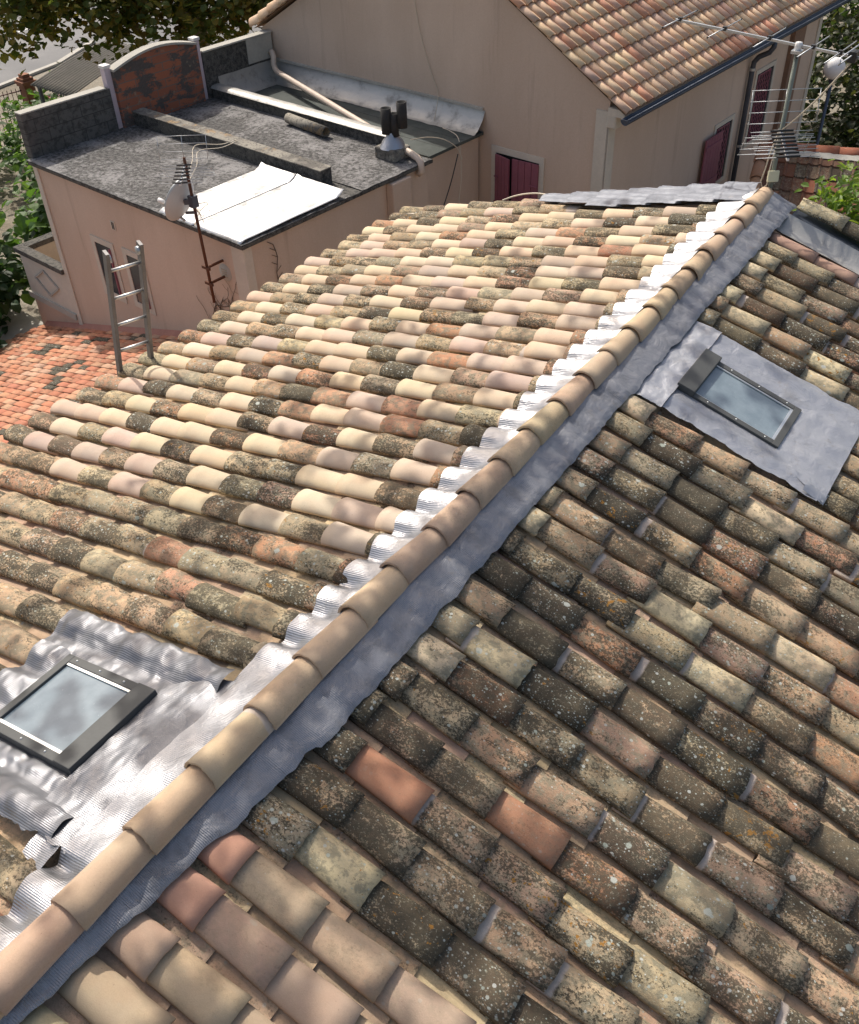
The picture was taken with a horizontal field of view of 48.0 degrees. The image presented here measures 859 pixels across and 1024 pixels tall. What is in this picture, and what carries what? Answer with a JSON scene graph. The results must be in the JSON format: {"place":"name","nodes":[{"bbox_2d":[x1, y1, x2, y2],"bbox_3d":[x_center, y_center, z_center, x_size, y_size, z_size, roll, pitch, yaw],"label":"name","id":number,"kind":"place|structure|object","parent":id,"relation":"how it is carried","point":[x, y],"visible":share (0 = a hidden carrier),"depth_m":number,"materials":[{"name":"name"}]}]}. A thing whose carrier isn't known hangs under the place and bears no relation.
{"place":"outdoors","nodes":[
{"label":"outdoors","id":0,"kind":"place"},
{"bbox_2d":[0,0,262,82],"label":"street","id":1,"kind":"structure","parent":0,"point":[49,54],"depth_m":38.53,"materials":[{"name":"grey asphalt"}]},
{"bbox_2d":[0,40,95,87],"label":"kerb","id":2,"kind":"structure","parent":1,"relation":"on","point":[51,65],"depth_m":36.43,"materials":[{"name":"concrete"}]},
{"bbox_2d":[0,3,858,321],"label":"ground","id":3,"kind":"structure","parent":0,"point":[6,175],"depth_m":28.26,"materials":[{"name":"green plant"}]},
{"bbox_2d":[0,87,23,145],"bbox_3d":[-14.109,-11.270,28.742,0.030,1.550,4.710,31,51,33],"label":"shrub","id":4,"kind":"object","parent":3,"relation":"on","point":[3,95],"visible":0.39,"depth_m":29.47,"materials":[{"name":"green plant"}]},
{"bbox_2d":[0,232,30,348],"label":"broadleaf shrub","id":5,"kind":"object","parent":3,"relation":"on","point":[10,271],"visible":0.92,"depth_m":19.40,"materials":[{"name":"green plant"}]},
{"bbox_2d":[0,309,43,339],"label":"garden wall","id":6,"kind":"structure","parent":3,"relation":"on","point":[23,322],"depth_m":19.74,"materials":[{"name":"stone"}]},
{"bbox_2d":[0,131,51,304],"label":"broadleaf shrub","id":7,"kind":"object","parent":3,"relation":"on","point":[35,224],"visible":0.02,"depth_m":20.27,"materials":[{"name":"green plant"}]},
{"bbox_2d":[14,72,39,104],"bbox_3d":[-12.338,-12.622,30.002,0.480,1.880,0.480,28,49,31],"label":"brick gate post","id":8,"kind":"object","parent":3,"relation":"on","point":[24,81],"visible":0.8,"depth_m":29.47,"materials":[{"name":"orange brick"}]},
{"bbox_2d":[0,88,56,210],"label":"broadleaf shrub","id":9,"kind":"object","parent":3,"relation":"on","point":[12,156],"visible":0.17,"depth_m":26.23,"materials":[{"name":"green plant"}]},
{"bbox_2d":[33,70,64,100],"bbox_3d":[-11.224,-12.525,29.625,1.268,2.153,1.364,-1,40,1],"label":"flowering shrub","id":10,"kind":"object","parent":3,"relation":"on","point":[51,96],"visible":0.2,"depth_m":29.30,"materials":[{"name":"green plant"}]},
{"bbox_2d":[30,40,130,102],"bbox_3d":[-9.666,-11.829,28.383,1.732,2.598,5.389,7,41,11],"label":"corrugated canopy","id":11,"kind":"object","parent":3,"relation":"on","point":[73,75],"visible":0.65,"depth_m":26.84,"materials":[{"name":"grey metal"}]},
{"bbox_2d":[0,321,181,443],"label":"tiled building","id":12,"kind":"structure","parent":3,"relation":"on","point":[46,367],"depth_m":16.35,"materials":[{"name":"tile"}]},
{"bbox_2d":[0,0,272,74],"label":"plane tree","id":13,"kind":"object","parent":3,"relation":"on","point":[188,17],"visible":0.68,"depth_m":22.04,"materials":[{"name":"green plant"}]},
{"bbox_2d":[13,29,484,330],"bbox_3d":[-3.396,-5.338,18.035,7.262,5.680,5.738,28,49,31],"label":"flat roofed annex","id":14,"kind":"object","parent":3,"relation":"on","point":[95,162],"visible":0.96,"depth_m":16.56,"materials":[{"name":"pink paint"}]},
{"bbox_2d":[89,234,127,303],"bbox_3d":[-5.515,-4.160,16.573,0.660,1.100,0.050,28,49,31],"label":"window","id":15,"kind":"structure","parent":14,"relation":"in","point":[98,244],"depth_m":16.52,"materials":[{"name":"beige glass"}]},
{"bbox_2d":[121,247,156,315],"bbox_3d":[-4.857,-3.835,16.105,0.580,1.070,0.050,28,49,31],"label":"window","id":16,"kind":"structure","parent":14,"relation":"in","point":[129,257],"depth_m":16.13,"materials":[{"name":"beige glass"}]},
{"bbox_2d":[182,157,225,302],"bbox_3d":[-3.176,-4.014,13.753,0.172,2.141,0.335,22,46,26],"label":"wall mast","id":17,"kind":"object","parent":14,"relation":"attached to","point":[207,267],"depth_m":13.91,"materials":[{"name":"metal"}]},
{"bbox_2d":[157,177,198,221],"bbox_3d":[-3.503,-4.375,13.466,0.517,0.626,0.535,-18,43,-18],"label":"satellite dish","id":18,"kind":"object","parent":17,"relation":"attached to","point":[178,202],"visible":0.9,"depth_m":13.33,"materials":[{"name":"grey paint"}]},
{"bbox_2d":[156,134,214,185],"bbox_3d":[-3.301,-4.690,12.960,0.679,0.626,0.668,-2,40,0],"label":"rod antenna","id":19,"kind":"object","parent":17,"relation":"attached to","point":[182,175],"visible":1,"depth_m":12.94,"materials":[{"name":"white paint"}]},
{"bbox_2d":[190,140,234,224],"bbox_3d":[-3.573,-5.081,14.905,0.652,0.230,3.250,0,40,2],"label":"roof cable","id":20,"kind":"object","parent":14,"relation":"on","point":[192,161],"visible":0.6,"depth_m":15.70,"materials":[{"name":"white plastic"}]},
{"bbox_2d":[190,140,237,215],"bbox_3d":[-3.526,-5.151,14.815,0.579,0.446,3.204,0,40,3],"label":"roof cable","id":21,"kind":"object","parent":14,"relation":"on","point":[197,163],"visible":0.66,"depth_m":15.76,"materials":[{"name":"grey plastic"}]},
{"bbox_2d":[197,279,236,324],"bbox_3d":[-3.108,-2.883,14.953,1.717,1.926,0.022,28,49,31],"label":"dry creeper","id":22,"kind":"object","parent":14,"relation":"attached to","point":[216,304],"visible":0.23,"depth_m":14.76,"materials":[{"name":"brown plant"}]},
{"bbox_2d":[159,162,295,224],"bbox_3d":[-3.082,-4.913,14.856,0.821,0.146,2.082,28,49,31],"label":"roof sheet","id":23,"kind":"object","parent":14,"relation":"on","point":[262,178],"visible":0.81,"depth_m":15.01,"materials":[{"name":"metal"}]},
{"bbox_2d":[194,174,343,243],"bbox_3d":[-2.365,-4.531,14.372,1.031,0.147,2.082,28,49,31],"label":"roof sheet","id":24,"kind":"object","parent":14,"relation":"on","point":[298,194],"visible":1,"depth_m":14.41,"materials":[{"name":"metal"}]},
{"bbox_2d":[267,242,281,280],"bbox_3d":[-2.266,-3.590,14.314,0.014,0.956,0.210,28,49,31],"label":"dry stalk","id":25,"kind":"object","parent":14,"relation":"attached to","point":[277,260],"visible":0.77,"depth_m":14.23,"materials":[{"name":"brown plant"}]},
{"bbox_2d":[284,113,329,137],"bbox_3d":[-2.159,-6.812,16.994,0.180,0.179,1.100,-32,49,-30],"label":"loose duct","id":26,"kind":"object","parent":14,"relation":"on","point":[307,125],"visible":1,"depth_m":16.88,"materials":[{"name":"metal"}]},
{"bbox_2d":[411,137,461,158],"bbox_3d":[0.114,-6.103,16.239,1.005,0.560,0.075,-23,44,-23],"label":"roof cable","id":27,"kind":"object","parent":14,"relation":"attached to","point":[439,138],"visible":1,"depth_m":16.19,"materials":[{"name":"grey plastic"}]},
{"bbox_2d":[443,154,457,205],"bbox_3d":[0.290,-5.421,16.629,0.052,1.211,0.875,21,45,25],"label":"wall cable","id":28,"kind":"object","parent":14,"relation":"attached to","point":[451,179],"depth_m":16.56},
{"bbox_2d":[443,128,461,203],"bbox_3d":[0.454,-5.944,16.988,0.121,1.333,1.080,-12,41,-11],"label":"roof cable","id":29,"kind":"object","parent":14,"relation":"on","point":[461,164],"visible":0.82,"depth_m":16.73,"materials":[{"name":"grey plastic"}]},
{"bbox_2d":[0,181,858,1023],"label":"tiled house","id":30,"kind":"structure","parent":3,"relation":"on","point":[432,615],"depth_m":5.61,"materials":[{"name":"tile"}]},
{"bbox_2d":[102,240,153,377],"bbox_3d":[-2.879,-1.174,9.563,0.864,3.257,0.373,22,46,26],"label":"ladder","id":31,"kind":"object","parent":30,"relation":"attached to","point":[140,263],"visible":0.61,"depth_m":8.75,"materials":[{"name":"grey metal"}]},
{"bbox_2d":[502,193,544,200],"bbox_3d":[1.157,-3.674,11.288,0.702,0.219,0.047,24,47,28],"label":"roof cable","id":32,"kind":"object","parent":30,"relation":"on","point":[522,194],"visible":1,"depth_m":11.34,"materials":[{"name":"white plastic"}]},
{"bbox_2d":[768,49,803,188],"bbox_3d":[3.409,-3.314,9.629,0.090,2.440,0.094,22,46,26],"label":"antenna mast","id":33,"kind":"object","parent":30,"relation":"on","point":[788,97],"visible":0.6,"depth_m":9.13,"materials":[{"name":"metal"}]},
{"bbox_2d":[662,10,858,65],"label":"yagi antenna","id":34,"kind":"object","parent":33,"relation":"on","point":[852,55],"visible":1,"depth_m":8.87,"materials":[{"name":"metal"}]},
{"bbox_2d":[760,136,777,186],"bbox_3d":[3.349,-3.358,9.576,0.090,0.782,0.070,1,40,3],"label":"looped cable","id":35,"kind":"object","parent":33,"relation":"hanging from","point":[767,163],"visible":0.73,"depth_m":9.52,"materials":[{"name":"beige plastic"}]},
{"bbox_2d":[766,170,779,181],"bbox_3d":[3.404,-3.325,9.565,0.113,0.111,0.059,-2,40,0],"label":"junction box","id":36,"kind":"object","parent":33,"relation":"attached to","point":[772,176],"visible":1,"depth_m":9.55,"materials":[{"name":"beige plastic"}]},
{"bbox_2d":[738,88,821,160],"bbox_3d":[3.389,-3.596,9.181,0.685,0.649,0.802,1,40,4],"label":"rod antenna","id":37,"kind":"object","parent":33,"relation":"attached to","point":[783,145],"visible":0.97,"depth_m":9.18,"materials":[{"name":"white paint"}]},
{"bbox_2d":[783,63,850,128],"bbox_3d":[3.564,-3.831,8.932,0.540,0.728,0.016,31,50,33],"label":"aerial cable","id":38,"kind":"object","parent":33,"relation":"attached to","point":[824,91],"visible":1,"depth_m":8.90,"materials":[{"name":"beige plastic"}]},
{"bbox_2d":[249,0,850,203],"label":"gabled house","id":39,"kind":"structure","parent":3,"relation":"on","point":[570,96],"depth_m":16.67,"materials":[{"name":"beige paint"}]},
{"bbox_2d":[414,0,437,120],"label":"wall cable","id":40,"kind":"object","parent":39,"relation":"attached to","point":[427,59],"depth_m":16.90,"materials":[{"name":"grey plastic"}]},
{"bbox_2d":[491,145,544,201],"bbox_3d":[1.542,-5.697,17.084,1.130,1.360,0.020,28,49,31],"label":"window","id":41,"kind":"structure","parent":39,"relation":"in","point":[510,154],"depth_m":16.77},
{"bbox_2d":[713,113,735,183],"bbox_3d":[5.727,-7.064,19.014,0.041,1.300,0.861,27,48,30],"label":"window","id":42,"kind":"structure","parent":39,"relation":"in","point":[727,124],"depth_m":19.04,"materials":[{"name":"beige glass"}]},
{"bbox_2d":[742,59,776,148],"bbox_3d":[6.718,-8.277,19.617,0.041,1.510,0.941,27,48,30],"label":"window","id":43,"kind":"structure","parent":39,"relation":"in","point":[764,77],"depth_m":19.57,"materials":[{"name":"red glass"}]},
{"bbox_2d":[749,141,858,218],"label":"tiled shed","id":44,"kind":"structure","parent":3,"relation":"on","point":[795,173],"depth_m":18.01,"materials":[{"name":"ceramic"}]},
{"bbox_2d":[792,158,858,224],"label":"bright shrub","id":45,"kind":"object","parent":3,"relation":"on","point":[839,195],"visible":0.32,"depth_m":10.20,"materials":[{"name":"green plant"}]},
{"bbox_2d":[797,0,858,147],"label":"hedge tree","id":46,"kind":"object","parent":3,"relation":"on","point":[846,134],"visible":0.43,"depth_m":22.95,"materials":[{"name":"green plant"}]},
{"bbox_2d":[815,57,845,144],"bbox_3d":[8.050,-7.134,20.415,0.410,4.655,0.410,22,46,26],"label":"street lamp","id":47,"kind":"object","parent":3,"relation":"on","point":[832,70],"visible":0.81,"depth_m":19.01,"materials":[{"name":"white metal"}]},
{"bbox_2d":[807,0,858,110],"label":"hedge tree","id":48,"kind":"object","parent":3,"relation":"on","point":[827,23],"visible":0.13,"depth_m":26.31,"materials":[{"name":"green plant"}]}
]}

